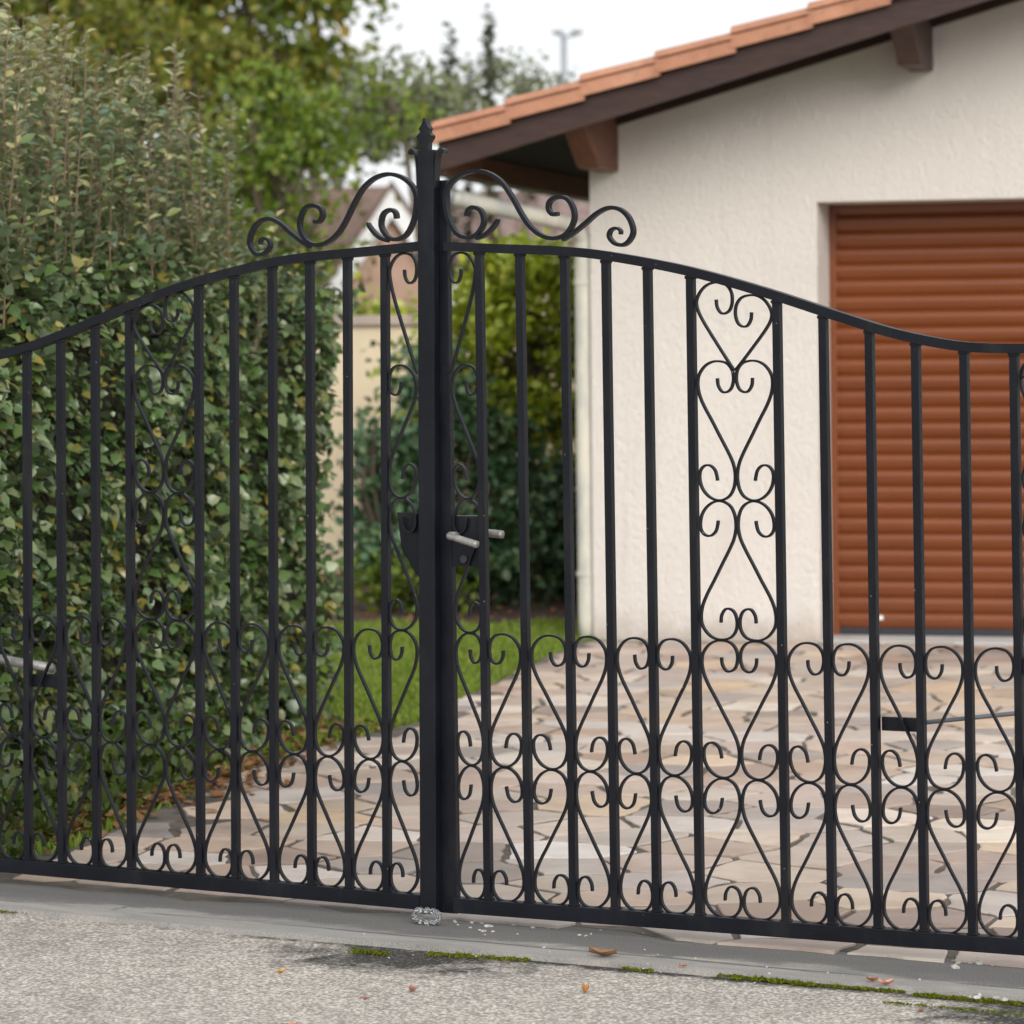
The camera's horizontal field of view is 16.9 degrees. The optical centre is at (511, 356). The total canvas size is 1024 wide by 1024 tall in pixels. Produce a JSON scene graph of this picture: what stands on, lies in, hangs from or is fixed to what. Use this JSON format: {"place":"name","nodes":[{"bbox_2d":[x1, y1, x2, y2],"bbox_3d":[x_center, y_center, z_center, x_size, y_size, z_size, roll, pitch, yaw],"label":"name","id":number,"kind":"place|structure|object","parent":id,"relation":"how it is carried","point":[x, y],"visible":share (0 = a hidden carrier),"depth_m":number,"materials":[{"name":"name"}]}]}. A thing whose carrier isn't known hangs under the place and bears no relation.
{"place":"outdoors","nodes":[
{"label":"outdoors","id":0,"kind":"place"},
{"bbox_2d":[5,180,455,315],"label":"gabled house","id":1,"kind":"structure","parent":0,"point":[377,201],"depth_m":45.25,"materials":[{"name":"white paint"}]},
{"bbox_2d":[0,0,816,207],"label":"sky","id":2,"kind":"structure","parent":0,"point":[615,32],"materials":[{"name":"white"}]},
{"bbox_2d":[1,615,864,857],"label":"lawn","id":3,"kind":"structure","parent":0,"point":[84,833],"depth_m":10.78,"materials":[{"name":"green plant"}]},
{"bbox_2d":[0,701,229,856],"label":"undergrowth","id":4,"kind":"object","parent":3,"relation":"on","point":[115,788],"visible":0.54,"depth_m":11.00,"materials":[{"name":"green plant"}]},
{"bbox_2d":[0,0,283,353],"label":"elaeagnus shrub","id":5,"kind":"object","parent":3,"relation":"on","point":[43,194],"visible":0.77,"depth_m":11.78,"materials":[{"name":"green plant"}]},
{"bbox_2d":[0,225,365,826],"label":"ivy hedge","id":6,"kind":"object","parent":3,"relation":"on","point":[53,310],"visible":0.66,"depth_m":11.75,"materials":[{"name":"green plant"}]},
{"bbox_2d":[0,593,575,851],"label":"leaf litter","id":7,"kind":"object","parent":3,"relation":"on","point":[246,762],"visible":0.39,"depth_m":11.57,"materials":[{"name":"brown plant"}]},
{"bbox_2d":[317,573,578,624],"bbox_3d":[-1.687,1.467,20.900,8.600,0.001,5.000,-1,0,0],"label":"flower bed","id":8,"kind":"object","parent":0,"point":[500,615],"depth_m":19.73,"materials":[{"name":"green plant"}]},
{"bbox_2d":[321,386,456,611],"bbox_3d":[-0.687,0.846,19.852,0.841,1.363,1.011,-1,0,27],"label":"dark shrub","id":9,"kind":"object","parent":8,"relation":"on","point":[368,448],"visible":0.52,"depth_m":19.65,"materials":[{"name":"green plant"}]},
{"bbox_2d":[329,543,478,613],"bbox_3d":[-0.555,1.242,19.618,0.896,0.568,0.965,-1,0,-37],"label":"green shrub","id":10,"kind":"object","parent":8,"relation":"on","point":[400,589],"visible":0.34,"depth_m":19.54,"materials":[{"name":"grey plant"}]},
{"bbox_2d":[370,321,467,425],"bbox_3d":[-0.509,0.625,22.587,0.851,1.799,0.771,-1,0,0],"label":"climbing bush","id":11,"kind":"object","parent":8,"relation":"on","point":[375,371],"visible":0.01,"depth_m":22.57,"materials":[{"name":"green plant"}]},
{"bbox_2d":[323,332,563,606],"bbox_3d":[-0.342,0.664,20.223,1.455,1.731,1.279,-1,0,26],"label":"dark shrub","id":12,"kind":"object","parent":8,"relation":"on","point":[504,584],"visible":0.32,"depth_m":20.03,"materials":[{"name":"green plant"}]},
{"bbox_2d":[391,227,576,601],"bbox_3d":[0.027,0.329,20.524,1.531,2.383,1.227,-1,0,0],"label":"laurel shrub","id":13,"kind":"object","parent":8,"relation":"on","point":[542,275],"visible":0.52,"depth_m":20.27,"materials":[{"name":"green plant"}]},
{"bbox_2d":[474,434,577,599],"bbox_3d":[0.225,0.983,20.865,1.168,1.073,1.145,-1,0,32],"label":"laurel shrub","id":14,"kind":"object","parent":8,"relation":"on","point":[555,567],"visible":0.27,"depth_m":20.64,"materials":[{"name":"green plant"}]},
{"bbox_2d":[0,913,1023,1023],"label":"road","id":15,"kind":"structure","parent":0,"point":[92,966],"depth_m":7.94,"materials":[{"name":"grey asphalt"}]},
{"bbox_2d":[409,985,416,990],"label":"fallen leaf","id":16,"kind":"object","parent":15,"relation":"on","point":[412,988],"visible":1,"depth_m":7.92,"materials":[{"name":"plant"}]},
{"bbox_2d":[0,910,1023,1015],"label":"moss","id":17,"kind":"object","parent":15,"relation":"on","point":[929,996],"visible":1,"depth_m":7.94,"materials":[{"name":"green plant"}]},
{"bbox_2d":[582,983,589,991],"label":"fallen leaf","id":18,"kind":"object","parent":15,"relation":"on","point":[585,988],"visible":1,"depth_m":7.88,"materials":[{"name":"orange plant"}]},
{"bbox_2d":[0,883,1023,1001],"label":"concrete threshold","id":19,"kind":"object","parent":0,"point":[567,945],"visible":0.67,"depth_m":8.52,"materials":[{"name":"grey concrete"}]},
{"bbox_2d":[0,118,447,911],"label":"gate leaf","id":20,"kind":"object","parent":19,"relation":"on","point":[420,538],"visible":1,"depth_m":9.06,"materials":[{"name":"black paint"}]},
{"bbox_2d":[412,907,441,924],"bbox_3d":[-0.216,1.419,8.767,0.088,0.046,0.018,-1,0,29],"label":"gate stop","id":21,"kind":"object","parent":19,"relation":"on","point":[426,915],"visible":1,"depth_m":8.76,"materials":[{"name":"grey metal"}]},
{"bbox_2d":[52,920,1007,1013],"bbox_3d":[0.251,1.435,8.240,3.151,0.016,1.358,-1,0,0],"label":"grit","id":22,"kind":"object","parent":19,"relation":"on","point":[955,966],"visible":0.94,"depth_m":8.13,"materials":[{"name":"grey gravel"}]},
{"bbox_2d":[589,947,616,955],"bbox_3d":[0.221,1.424,8.275,0.054,0.022,0.054,-1,0,-33],"label":"fallen leaf","id":23,"kind":"object","parent":19,"relation":"on","point":[602,952],"visible":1,"depth_m":8.27,"materials":[{"name":"orange plant"}]},
{"bbox_2d":[439,169,1023,955],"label":"gate leaf","id":24,"kind":"object","parent":19,"relation":"on","point":[463,539],"visible":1,"depth_m":8.44,"materials":[{"name":"black paint"}]},
{"bbox_2d":[867,976,877,980],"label":"fallen leaf","id":25,"kind":"object","parent":19,"relation":"on","point":[872,978],"visible":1,"depth_m":7.90,"materials":[{"name":"brown plant"}]},
{"bbox_2d":[879,978,892,984],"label":"fallen leaf","id":26,"kind":"object","parent":19,"relation":"on","point":[887,982],"visible":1,"depth_m":7.86,"materials":[{"name":"plant"}]},
{"bbox_2d":[0,640,1023,967],"bbox_3d":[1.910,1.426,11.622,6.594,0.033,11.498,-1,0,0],"label":"driveway","id":27,"kind":"structure","parent":0,"point":[741,689],"depth_m":11.01,"materials":[{"name":"beige stone"}]},
{"label":"terrain","id":28,"kind":"structure","parent":0,"visible":0},
{"bbox_2d":[2,0,382,301],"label":"green tree","id":29,"kind":"object","parent":28,"relation":"on","point":[220,46],"visible":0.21,"depth_m":31.65,"materials":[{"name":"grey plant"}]},
{"bbox_2d":[0,0,443,209],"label":"autumn tree","id":30,"kind":"object","parent":28,"relation":"on","point":[267,14],"visible":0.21,"depth_m":39.47,"materials":[{"name":"green plant"}]},
{"bbox_2d":[173,51,388,311],"bbox_3d":[-1.646,-0.335,24.923,1.702,3.740,1.705,-1,0,-42],"label":"green tree","id":31,"kind":"object","parent":28,"relation":"on","point":[296,121],"visible":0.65,"depth_m":24.83,"materials":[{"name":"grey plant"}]},
{"bbox_2d":[241,30,498,199],"bbox_3d":[-1.176,-0.652,30.042,2.522,4.367,2.485,-1,0,0],"label":"loose tree","id":32,"kind":"object","parent":28,"relation":"on","point":[454,102],"visible":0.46,"depth_m":29.70,"materials":[{"name":"green plant"}]},
{"bbox_2d":[327,269,417,315],"bbox_3d":[-1.100,0.443,25.418,1.157,2.174,1.151,-1,0,0],"label":"climbing bush","id":33,"kind":"object","parent":28,"relation":"on","point":[374,306],"visible":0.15,"depth_m":25.34,"materials":[{"name":"green plant"}]},
{"bbox_2d":[293,36,452,257],"bbox_3d":[-1.034,-0.431,26.010,1.293,3.925,1.372,-1,0,31],"label":"green tree","id":34,"kind":"object","parent":28,"relation":"on","point":[393,115],"visible":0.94,"depth_m":25.92,"materials":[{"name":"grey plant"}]},
{"bbox_2d":[294,314,577,572],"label":"boundary wall","id":35,"kind":"structure","parent":28,"relation":"on","point":[366,329],"depth_m":23.40,"materials":[{"name":"paint"}]},
{"bbox_2d":[438,21,461,299],"bbox_3d":[-0.603,-0.931,33.998,0.260,4.754,0.266,-1,0,0],"label":"slender poplar","id":36,"kind":"object","parent":28,"relation":"on","point":[451,61],"visible":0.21,"depth_m":33.99,"materials":[{"name":"green plant"}]},
{"bbox_2d":[459,53,479,288],"bbox_3d":[-0.463,-0.953,37.990,0.262,4.831,0.276,-1,0,-22],"label":"slender poplar","id":37,"kind":"object","parent":28,"relation":"on","point":[467,188],"visible":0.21,"depth_m":37.97,"materials":[{"name":"green plant"}]},
{"bbox_2d":[477,4,500,243],"bbox_3d":[-0.197,-1.025,33.977,0.261,4.945,0.369,-1,0,0],"label":"slender poplar","id":38,"kind":"object","parent":28,"relation":"on","point":[486,45],"visible":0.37,"depth_m":33.99,"materials":[{"name":"green plant"}]},
{"bbox_2d":[462,46,577,298],"bbox_3d":[0.269,-0.862,36.035,1.739,4.760,1.589,-1,0,38],"label":"loose tree","id":39,"kind":"object","parent":28,"relation":"on","point":[520,88],"visible":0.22,"depth_m":35.83,"materials":[{"name":"green plant"}]},
{"bbox_2d":[451,189,589,313],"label":"tiled house","id":40,"kind":"structure","parent":28,"relation":"on","point":[507,226],"depth_m":39.38,"materials":[{"name":"paint"}]},
{"bbox_2d":[523,66,539,200],"bbox_3d":[0.207,-0.981,39.979,0.289,4.844,0.326,-1,0,0],"label":"slender poplar","id":41,"kind":"object","parent":28,"relation":"on","point":[531,195],"visible":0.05,"depth_m":39.96,"materials":[{"name":"green plant"}]},
{"bbox_2d":[552,29,582,83],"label":"street lamp","id":42,"kind":"object","parent":28,"relation":"on","point":[575,32],"visible":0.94,"depth_m":61.96,"materials":[{"name":"metal"}]},
{"bbox_2d":[414,0,1023,644],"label":"house","id":43,"kind":"structure","parent":28,"relation":"on","point":[862,158],"depth_m":17.34,"materials":[{"name":"beige paint"}]},
{"bbox_2d":[829,201,1023,635],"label":"garage door","id":44,"kind":"structure","parent":43,"relation":"in","point":[951,270],"depth_m":17.43,"materials":[{"name":"brown paint"}]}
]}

